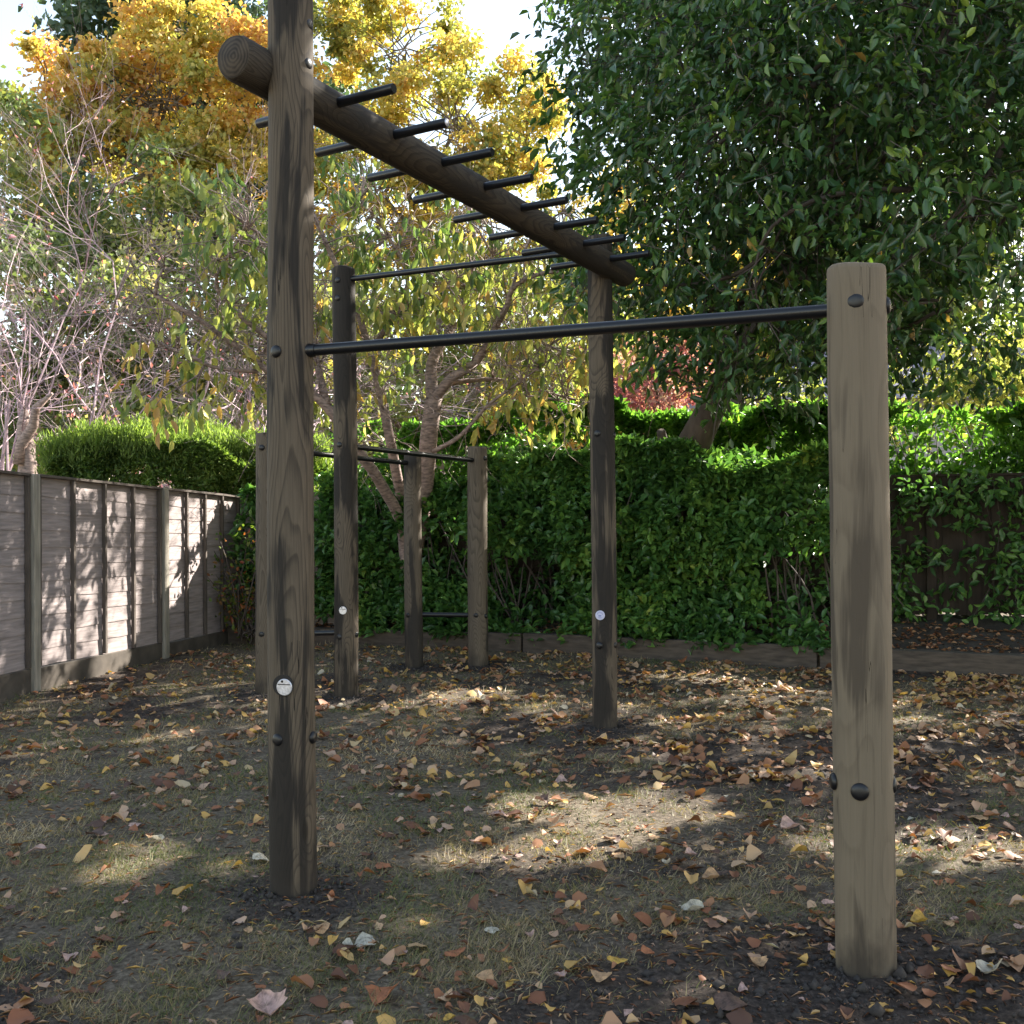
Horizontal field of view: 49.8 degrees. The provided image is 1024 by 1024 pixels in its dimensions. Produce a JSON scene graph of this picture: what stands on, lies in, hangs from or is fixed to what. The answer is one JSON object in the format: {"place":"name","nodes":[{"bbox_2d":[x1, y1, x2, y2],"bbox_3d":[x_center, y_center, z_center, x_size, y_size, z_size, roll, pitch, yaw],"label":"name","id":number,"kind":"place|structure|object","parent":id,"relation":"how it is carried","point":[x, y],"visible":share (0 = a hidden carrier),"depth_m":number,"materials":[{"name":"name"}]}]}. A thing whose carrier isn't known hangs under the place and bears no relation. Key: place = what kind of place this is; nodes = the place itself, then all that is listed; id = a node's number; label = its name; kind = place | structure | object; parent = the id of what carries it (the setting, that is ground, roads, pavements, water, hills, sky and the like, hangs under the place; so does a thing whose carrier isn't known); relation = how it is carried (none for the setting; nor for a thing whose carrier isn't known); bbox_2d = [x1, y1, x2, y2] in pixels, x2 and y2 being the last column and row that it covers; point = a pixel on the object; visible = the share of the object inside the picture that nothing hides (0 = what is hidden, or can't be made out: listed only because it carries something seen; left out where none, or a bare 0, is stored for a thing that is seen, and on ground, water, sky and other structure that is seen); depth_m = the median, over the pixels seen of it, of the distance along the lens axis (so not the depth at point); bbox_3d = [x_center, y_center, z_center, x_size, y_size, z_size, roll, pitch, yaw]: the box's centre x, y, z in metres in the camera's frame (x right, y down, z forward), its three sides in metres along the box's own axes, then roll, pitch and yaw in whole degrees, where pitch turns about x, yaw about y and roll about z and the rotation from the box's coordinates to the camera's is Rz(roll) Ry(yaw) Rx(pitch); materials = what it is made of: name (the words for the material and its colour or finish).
{"place":"outdoors","nodes":[
{"label":"outdoors","id":0,"kind":"place"},
{"bbox_2d":[0,612,1023,1023],"bbox_3d":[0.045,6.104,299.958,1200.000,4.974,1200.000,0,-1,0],"label":"ground","id":1,"kind":"structure","parent":0,"point":[122,970],"depth_m":4.62,"materials":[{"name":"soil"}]},
{"bbox_2d":[13,392,52,473],"bbox_3d":[-6.186,-0.024,14.409,0.672,3.032,0.345,-1,-1,21],"label":"pollarded tree","id":2,"kind":"object","parent":1,"relation":"on","point":[24,460],"visible":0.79,"depth_m":14.35,"materials":[{"name":"plant"}]},
{"bbox_2d":[26,844,51,853],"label":"fallen leaf","id":3,"kind":"object","parent":1,"relation":"on","point":[40,846],"visible":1,"depth_m":4.69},
{"bbox_2d":[0,365,103,473],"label":"hedgerow tree","id":4,"kind":"object","parent":1,"relation":"on","point":[16,467],"visible":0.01,"depth_m":40.63,"materials":[{"name":"green plant"}]},
{"bbox_2d":[62,952,78,961],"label":"fallen leaf","id":5,"kind":"object","parent":1,"relation":"on","point":[66,956],"visible":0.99,"depth_m":3.55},
{"bbox_2d":[85,827,107,834],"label":"fallen leaf","id":6,"kind":"object","parent":1,"relation":"on","point":[99,830],"visible":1,"depth_m":4.89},
{"bbox_2d":[100,813,114,820],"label":"fallen leaf","id":7,"kind":"object","parent":1,"relation":"on","point":[103,818],"visible":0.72,"depth_m":5.12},
{"bbox_2d":[58,374,161,486],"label":"bare shrub","id":8,"kind":"object","parent":1,"relation":"on","point":[85,407],"visible":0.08,"depth_m":13.24,"materials":[{"name":"brown plant"}]},
{"bbox_2d":[0,470,240,701],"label":"panel fence","id":9,"kind":"object","parent":1,"relation":"on","point":[106,576],"visible":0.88,"depth_m":10.00,"materials":[{"name":"grey wood"}]},
{"bbox_2d":[114,892,128,901],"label":"fallen leaf","id":10,"kind":"object","parent":1,"relation":"on","point":[123,896],"visible":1,"depth_m":4.02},
{"bbox_2d":[114,918,131,924],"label":"fallen leaf","id":11,"kind":"object","parent":1,"relation":"on","point":[118,920],"visible":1,"depth_m":3.85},
{"bbox_2d":[0,0,266,485],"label":"bare shrub","id":12,"kind":"object","parent":1,"relation":"on","point":[7,410],"visible":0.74,"depth_m":15.69,"materials":[{"name":"grey plant"}]},
{"bbox_2d":[46,359,262,484],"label":"hedgerow tree","id":13,"kind":"object","parent":1,"relation":"on","point":[219,403],"depth_m":44.06,"materials":[{"name":"green plant"}]},
{"bbox_2d":[152,834,163,841],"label":"fallen leaf","id":14,"kind":"object","parent":1,"relation":"on","point":[157,837],"visible":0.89,"depth_m":4.79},
{"bbox_2d":[0,64,326,486],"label":"broadleaf tree","id":15,"kind":"object","parent":1,"relation":"on","point":[175,201],"visible":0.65,"depth_m":19.95,"materials":[{"name":"green plant"}]},
{"bbox_2d":[162,921,176,926],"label":"fallen leaf","id":16,"kind":"object","parent":1,"relation":"on","point":[167,923],"visible":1,"depth_m":3.78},
{"bbox_2d":[30,412,333,494],"bbox_3d":[-3.867,-0.098,13.429,3.600,2.289,1.586,0,-1,-16],"label":"conifer hedge","id":17,"kind":"object","parent":1,"relation":"on","point":[103,451],"visible":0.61,"depth_m":12.88,"materials":[{"name":"plant"}]},
{"bbox_2d":[0,0,365,486],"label":"maple tree","id":18,"kind":"object","parent":1,"relation":"on","point":[189,64],"visible":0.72,"depth_m":23.36,"materials":[{"name":"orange plant"}]},
{"bbox_2d":[0,0,406,487],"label":"broadleaf tree","id":19,"kind":"object","parent":1,"relation":"on","point":[65,10],"visible":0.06,"depth_m":30.85,"materials":[{"name":"plant"}]},
{"bbox_2d":[217,969,231,979],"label":"fallen leaf","id":20,"kind":"object","parent":1,"relation":"on","point":[220,972],"visible":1,"depth_m":3.37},
{"bbox_2d":[207,521,255,644],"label":"corner shrub","id":21,"kind":"object","parent":1,"relation":"on","point":[232,601],"visible":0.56,"depth_m":12.03,"materials":[{"name":"green plant"}]},
{"bbox_2d":[244,926,252,932],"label":"fallen leaf","id":22,"kind":"object","parent":1,"relation":"on","point":[249,929],"visible":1,"depth_m":3.74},
{"bbox_2d":[252,853,268,860],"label":"fallen leaf","id":23,"kind":"object","parent":1,"relation":"on","point":[261,856],"visible":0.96,"depth_m":4.47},
{"bbox_2d":[247,989,287,1022],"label":"fallen leaf","id":24,"kind":"object","parent":1,"relation":"on","point":[276,1000],"visible":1,"depth_m":3.17,"materials":[{"name":"plant"}]},
{"bbox_2d":[280,903,293,909],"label":"fallen leaf","id":25,"kind":"object","parent":1,"relation":"on","point":[288,905],"visible":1,"depth_m":3.93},
{"bbox_2d":[0,67,585,488],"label":"bare shrub","id":26,"kind":"object","parent":1,"relation":"on","point":[206,386],"visible":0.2,"depth_m":15.64,"materials":[{"name":"brown plant"}]},
{"bbox_2d":[313,920,329,933],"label":"fallen leaf","id":27,"kind":"object","parent":1,"relation":"on","point":[324,927],"visible":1,"depth_m":3.74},
{"bbox_2d":[203,331,464,488],"bbox_3d":[-7.176,-2.629,40.303,10.147,9.469,7.850,0,-1,-22],"label":"hedgerow tree","id":28,"kind":"object","parent":1,"relation":"on","point":[380,435],"visible":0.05,"depth_m":38.73,"materials":[{"name":"green plant"}]},
{"bbox_2d":[1,77,676,601],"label":"cherry tree","id":29,"kind":"object","parent":1,"relation":"on","point":[417,297],"visible":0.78,"depth_m":10.59,"materials":[{"name":"green plant"}]},
{"bbox_2d":[342,938,352,944],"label":"fallen leaf","id":30,"kind":"object","parent":1,"relation":"on","point":[347,941],"visible":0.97,"depth_m":3.64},
{"bbox_2d":[341,1020,353,1023],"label":"fallen leaf","id":31,"kind":"object","parent":1,"relation":"on","point":[348,1022],"visible":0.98,"depth_m":3.05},
{"bbox_2d":[354,931,375,947],"bbox_3d":[-0.486,1.423,3.643,0.074,0.024,0.102,-8,11,-11],"label":"stone","id":32,"kind":"object","parent":1,"relation":"on","point":[363,938],"visible":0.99,"depth_m":3.66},
{"bbox_2d":[225,626,522,652],"bbox_3d":[-1.547,1.363,11.680,3.647,0.297,0.143,-1,-1,25],"label":"timber sleeper","id":33,"kind":"object","parent":1,"relation":"on","point":[390,638],"visible":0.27,"depth_m":11.30,"materials":[{"name":"brown wood"}]},
{"bbox_2d":[365,979,399,1005],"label":"fallen leaf","id":34,"kind":"object","parent":1,"relation":"on","point":[381,994],"visible":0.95,"depth_m":3.23,"materials":[{"name":"plant"}]},
{"bbox_2d":[375,862,390,868],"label":"fallen leaf","id":35,"kind":"object","parent":1,"relation":"on","point":[378,865],"visible":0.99,"depth_m":4.37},
{"bbox_2d":[181,208,639,449],"bbox_3d":[-1.652,-2.321,21.958,9.860,7.816,5.185,0,-1,-15],"label":"broadleaf tree","id":36,"kind":"object","parent":1,"relation":"on","point":[445,361],"visible":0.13,"depth_m":21.50,"materials":[{"name":"green plant"}]},
{"bbox_2d":[258,0,599,473],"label":"maple tree","id":37,"kind":"object","parent":1,"relation":"on","point":[341,23],"visible":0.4,"depth_m":24.73,"materials":[{"name":"yellow plant"}]},
{"bbox_2d":[332,317,565,478],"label":"hedgerow tree","id":38,"kind":"object","parent":1,"relation":"on","point":[469,409],"visible":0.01,"depth_m":42.64,"materials":[{"name":"green plant"}]},
{"bbox_2d":[443,1013,454,1020],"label":"fallen leaf","id":39,"kind":"object","parent":1,"relation":"on","point":[449,1016],"visible":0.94,"depth_m":3.08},
{"bbox_2d":[444,945,465,956],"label":"fallen leaf","id":40,"kind":"object","parent":1,"relation":"on","point":[455,953],"visible":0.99,"depth_m":3.52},
{"bbox_2d":[469,868,482,872],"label":"fallen leaf","id":41,"kind":"object","parent":1,"relation":"on","point":[475,870],"visible":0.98,"depth_m":4.32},
{"bbox_2d":[476,969,494,979],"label":"fallen leaf","id":42,"kind":"object","parent":1,"relation":"on","point":[482,975],"visible":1,"depth_m":3.33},
{"bbox_2d":[484,793,495,799],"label":"fallen leaf","id":43,"kind":"object","parent":1,"relation":"on","point":[490,796],"visible":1,"depth_m":5.35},
{"bbox_2d":[484,926,498,933],"bbox_3d":[-0.068,1.407,3.723,0.054,0.011,0.068,0,8,-7],"label":"stone","id":44,"kind":"object","parent":1,"relation":"on","point":[488,929],"visible":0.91,"depth_m":3.71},
{"bbox_2d":[489,810,505,815],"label":"fallen leaf","id":45,"kind":"object","parent":1,"relation":"on","point":[500,813],"visible":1,"depth_m":5.06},
{"bbox_2d":[0,644,1023,1023],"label":"leaf litter","id":46,"kind":"object","parent":1,"relation":"on","point":[20,1014],"visible":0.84,"depth_m":5.99,"materials":[{"name":"plant"}]},
{"bbox_2d":[0,662,1023,1023],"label":"twig debris","id":47,"kind":"object","parent":1,"relation":"on","point":[398,964],"visible":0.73,"depth_m":4.07,"materials":[{"name":"brown plant"}]},
{"bbox_2d":[0,660,1023,1023],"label":"soil crumbs","id":48,"kind":"object","parent":1,"relation":"on","point":[876,1008],"visible":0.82,"depth_m":3.50,"materials":[{"name":"soil"}]},
{"bbox_2d":[535,793,548,803],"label":"fallen leaf","id":49,"kind":"object","parent":1,"relation":"on","point":[543,797],"visible":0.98,"depth_m":5.30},
{"bbox_2d":[217,0,896,978],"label":"exercise rig","id":50,"kind":"object","parent":1,"relation":"on","point":[303,104],"visible":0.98,"depth_m":4.10,"materials":[{"name":"brown wood"}]},
{"bbox_2d":[555,970,566,976],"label":"fallen leaf","id":51,"kind":"object","parent":1,"relation":"on","point":[562,973],"visible":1,"depth_m":3.37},
{"bbox_2d":[555,774,567,783],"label":"fallen leaf","id":52,"kind":"object","parent":1,"relation":"on","point":[561,777],"visible":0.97,"depth_m":5.73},
{"bbox_2d":[563,925,578,931],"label":"fallen leaf","id":53,"kind":"object","parent":1,"relation":"on","point":[573,927],"visible":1,"depth_m":3.71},
{"bbox_2d":[582,792,597,799],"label":"fallen leaf","id":54,"kind":"object","parent":1,"relation":"on","point":[587,796],"visible":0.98,"depth_m":5.42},
{"bbox_2d":[505,331,679,455],"bbox_3d":[4.089,-3.108,39.980,9.874,10.138,7.941,0,-1,-16],"label":"hedgerow tree","id":55,"kind":"object","parent":1,"relation":"on","point":[549,442],"depth_m":38.80,"materials":[{"name":"green plant"}]},
{"bbox_2d":[590,969,615,981],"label":"fallen leaf","id":56,"kind":"object","parent":1,"relation":"on","point":[599,976],"visible":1,"depth_m":3.31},
{"bbox_2d":[604,835,620,841],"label":"fallen leaf","id":57,"kind":"object","parent":1,"relation":"on","point":[618,838],"visible":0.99,"depth_m":4.73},
{"bbox_2d":[607,955,627,963],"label":"fallen leaf","id":58,"kind":"object","parent":1,"relation":"on","point":[617,960],"visible":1,"depth_m":3.41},
{"bbox_2d":[611,850,623,857],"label":"fallen leaf","id":59,"kind":"object","parent":1,"relation":"on","point":[617,855],"visible":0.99,"depth_m":4.51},
{"bbox_2d":[624,1009,632,1016],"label":"fallen leaf","id":60,"kind":"object","parent":1,"relation":"on","point":[627,1012],"visible":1,"depth_m":3.09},
{"bbox_2d":[240,472,1023,625],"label":"board fence","id":61,"kind":"object","parent":1,"relation":"on","point":[925,579],"visible":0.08,"depth_m":10.75,"materials":[{"name":"brown wood"}]},
{"bbox_2d":[787,460,1023,629],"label":"climbing shrub","id":62,"kind":"object","parent":61,"relation":"attached to","point":[986,496],"visible":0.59,"depth_m":10.48,"materials":[{"name":"green plant"}]},
{"bbox_2d":[481,160,797,450],"bbox_3d":[3.246,-3.489,27.434,9.081,9.934,4.740,0,-1,-18],"label":"broadleaf tree","id":63,"kind":"object","parent":1,"relation":"on","point":[737,256],"visible":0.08,"depth_m":26.86,"materials":[{"name":"green plant"}]},
{"bbox_2d":[537,0,744,414],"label":"birch tree","id":64,"kind":"object","parent":1,"relation":"on","point":[672,139],"visible":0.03,"depth_m":15.60,"materials":[{"name":"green plant"}]},
{"bbox_2d":[578,334,714,414],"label":"red shrub","id":65,"kind":"object","parent":1,"relation":"on","point":[656,400],"visible":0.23,"depth_m":17.33,"materials":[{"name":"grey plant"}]},
{"bbox_2d":[641,944,653,953],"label":"fallen leaf","id":66,"kind":"object","parent":1,"relation":"on","point":[645,949],"visible":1,"depth_m":3.51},
{"bbox_2d":[647,833,659,839],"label":"fallen leaf","id":67,"kind":"object","parent":1,"relation":"on","point":[651,836],"visible":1,"depth_m":4.76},
{"bbox_2d":[314,389,1023,615],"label":"laurel hedge","id":68,"kind":"object","parent":1,"relation":"on","point":[750,429],"visible":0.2,"depth_m":11.71,"materials":[{"name":"green plant"}]},
{"bbox_2d":[315,610,1023,653],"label":"planting bed","id":69,"kind":"object","parent":1,"relation":"on","point":[989,623],"visible":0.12,"depth_m":10.17,"materials":[{"name":"soil"}]},
{"bbox_2d":[225,466,333,624],"bbox_3d":[-2.464,0.426,12.520,1.642,1.874,1.264,-1,-1,24],"label":"garden shrub","id":70,"kind":"object","parent":69,"relation":"on","point":[248,498],"visible":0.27,"depth_m":12.27,"materials":[{"name":"green plant"}]},
{"bbox_2d":[314,482,435,637],"bbox_3d":[-1.571,0.509,12.115,1.568,1.764,1.223,-1,-1,21],"label":"garden shrub","id":71,"kind":"object","parent":69,"relation":"on","point":[377,612],"visible":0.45,"depth_m":11.76,"materials":[{"name":"green plant"}]},
{"bbox_2d":[382,443,513,644],"bbox_3d":[-0.599,0.334,11.711,1.229,2.118,1.310,-1,-1,20],"label":"garden shrub","id":72,"kind":"object","parent":69,"relation":"on","point":[441,593],"visible":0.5,"depth_m":11.45,"materials":[{"name":"green plant"}]},
{"bbox_2d":[433,436,588,645],"bbox_3d":[-0.036,0.277,11.412,1.818,2.192,1.268,-1,-1,18],"label":"garden shrub","id":73,"kind":"object","parent":69,"relation":"on","point":[524,475],"visible":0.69,"depth_m":11.06,"materials":[{"name":"green plant"}]},
{"bbox_2d":[542,431,676,649],"bbox_3d":[1.074,0.277,10.949,1.349,2.166,1.315,-1,-1,19],"label":"garden shrub","id":74,"kind":"object","parent":69,"relation":"on","point":[632,463],"visible":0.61,"depth_m":10.63,"materials":[{"name":"green plant"}]},
{"bbox_2d":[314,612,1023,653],"bbox_3d":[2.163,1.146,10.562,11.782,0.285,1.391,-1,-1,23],"label":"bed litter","id":75,"kind":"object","parent":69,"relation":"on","point":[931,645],"visible":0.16,"depth_m":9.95,"materials":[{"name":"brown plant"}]},
{"bbox_2d":[633,436,818,654],"bbox_3d":[2.129,0.280,10.466,1.771,2.125,1.328,-1,-1,23],"label":"garden shrub","id":76,"kind":"object","parent":69,"relation":"on","point":[703,472],"visible":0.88,"depth_m":10.29,"materials":[{"name":"green plant"}]},
{"bbox_2d":[726,438,895,656],"bbox_3d":[2.752,0.311,10.172,1.387,2.039,1.328,-1,-1,25],"label":"garden shrub","id":77,"kind":"object","parent":69,"relation":"on","point":[794,480],"visible":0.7,"depth_m":9.97,"materials":[{"name":"green plant"}]},
{"bbox_2d":[523,633,818,667],"bbox_3d":[1.421,1.311,10.342,2.820,0.266,0.139,-1,-1,24],"label":"timber sleeper","id":78,"kind":"object","parent":1,"relation":"on","point":[773,654],"visible":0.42,"depth_m":10.20,"materials":[{"name":"brown wood"}]},
{"bbox_2d":[685,847,697,854],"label":"fallen leaf","id":79,"kind":"object","parent":1,"relation":"on","point":[689,850],"visible":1,"depth_m":4.54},
{"bbox_2d":[681,899,703,910],"bbox_3d":[0.644,1.389,3.879,0.064,0.036,0.094,0,-1,-35],"label":"stone","id":80,"kind":"object","parent":1,"relation":"on","point":[693,904],"visible":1,"depth_m":3.90,"materials":[{"name":"stone"}]},
{"bbox_2d":[701,844,715,850],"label":"fallen leaf","id":81,"kind":"object","parent":1,"relation":"on","point":[707,847],"visible":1,"depth_m":4.58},
{"bbox_2d":[701,867,719,878],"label":"fallen leaf","id":82,"kind":"object","parent":1,"relation":"on","point":[710,872],"visible":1,"depth_m":4.24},
{"bbox_2d":[713,991,754,1010],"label":"fallen leaf","id":83,"kind":"object","parent":1,"relation":"on","point":[726,1000],"visible":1,"depth_m":3.11,"materials":[{"name":"plant"}]},
{"bbox_2d":[738,981,747,994],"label":"fallen leaf","id":84,"kind":"object","parent":1,"relation":"on","point":[742,987],"visible":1,"depth_m":3.26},
{"bbox_2d":[750,955,767,966],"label":"fallen leaf","id":85,"kind":"object","parent":1,"relation":"on","point":[760,961],"visible":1,"depth_m":3.44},
{"bbox_2d":[509,0,1023,622],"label":"evergreen tree","id":86,"kind":"object","parent":1,"relation":"on","point":[907,100],"visible":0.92,"depth_m":7.68,"materials":[{"name":"green plant"}]},
{"bbox_2d":[780,815,799,828],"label":"fallen leaf","id":87,"kind":"object","parent":1,"relation":"on","point":[786,822],"visible":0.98,"depth_m":4.92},
{"bbox_2d":[821,899,833,903],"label":"fallen leaf","id":88,"kind":"object","parent":1,"relation":"on","point":[826,901],"visible":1,"depth_m":3.92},
{"bbox_2d":[637,131,1023,395],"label":"broadleaf tree","id":89,"kind":"object","parent":1,"relation":"on","point":[1007,288],"depth_m":33.70,"materials":[{"name":"green plant"}]},
{"bbox_2d":[828,943,834,950],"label":"fallen leaf","id":90,"kind":"object","parent":1,"relation":"on","point":[830,946],"visible":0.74,"depth_m":3.56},
{"bbox_2d":[680,332,1023,473],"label":"house","id":91,"kind":"structure","parent":1,"relation":"on","point":[939,443],"depth_m":30.02,"materials":[{"name":"stone"}]},
{"bbox_2d":[889,423,912,459],"bbox_3d":[10.276,-1.964,29.991,1.240,1.100,0.113,0,-1,0],"label":"window","id":92,"kind":"structure","parent":91,"relation":"in","point":[903,442],"depth_m":29.93,"materials":[{"name":"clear glass"}]},
{"bbox_2d":[962,421,1008,458],"bbox_3d":[12.876,-1.983,29.991,1.240,1.100,0.113,0,-1,0],"label":"window","id":93,"kind":"structure","parent":91,"relation":"in","point":[970,449],"depth_m":29.93,"materials":[{"name":"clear glass"}]},
{"bbox_2d":[746,303,1023,463],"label":"sunlit shrub","id":94,"kind":"object","parent":1,"relation":"on","point":[997,360],"visible":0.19,"depth_m":15.53,"materials":[{"name":"green plant"}]},
{"bbox_2d":[910,909,927,922],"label":"fallen leaf","id":95,"kind":"object","parent":1,"relation":"on","point":[918,916],"visible":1,"depth_m":3.78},
{"bbox_2d":[820,648,1023,676],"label":"timber sleeper","id":96,"kind":"object","parent":1,"relation":"on","point":[941,661],"visible":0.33,"depth_m":9.26,"materials":[{"name":"brown wood"}]},
{"bbox_2d":[943,919,954,926],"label":"fallen leaf","id":97,"kind":"object","parent":1,"relation":"on","point":[949,922],"visible":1,"depth_m":3.75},
{"bbox_2d":[945,878,955,883],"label":"fallen leaf","id":98,"kind":"object","parent":1,"relation":"on","point":[947,880],"visible":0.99,"depth_m":4.13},
{"bbox_2d":[956,849,984,857],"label":"fallen leaf","id":99,"kind":"object","parent":1,"relation":"on","point":[969,852],"visible":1,"depth_m":4.45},
{"bbox_2d":[967,815,988,819],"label":"fallen leaf","id":100,"kind":"object","parent":1,"relation":"on","point":[980,817],"visible":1,"depth_m":4.97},
{"bbox_2d":[976,958,1001,973],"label":"fallen leaf","id":101,"kind":"object","parent":1,"relation":"on","point":[983,967],"visible":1,"depth_m":3.39,"materials":[{"name":"plant"}]},
{"bbox_2d":[992,774,1005,782],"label":"fallen leaf","id":102,"kind":"object","parent":1,"relation":"on","point":[995,778],"visible":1,"depth_m":5.65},
{"bbox_2d":[1013,923,1023,928],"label":"fallen leaf","id":103,"kind":"object","parent":1,"relation":"on","point":[1018,926],"visible":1,"depth_m":3.69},
{"bbox_2d":[0,0,1023,478],"label":"sky","id":104,"kind":"structure","parent":0,"point":[498,19],"materials":[{"name":"white"}]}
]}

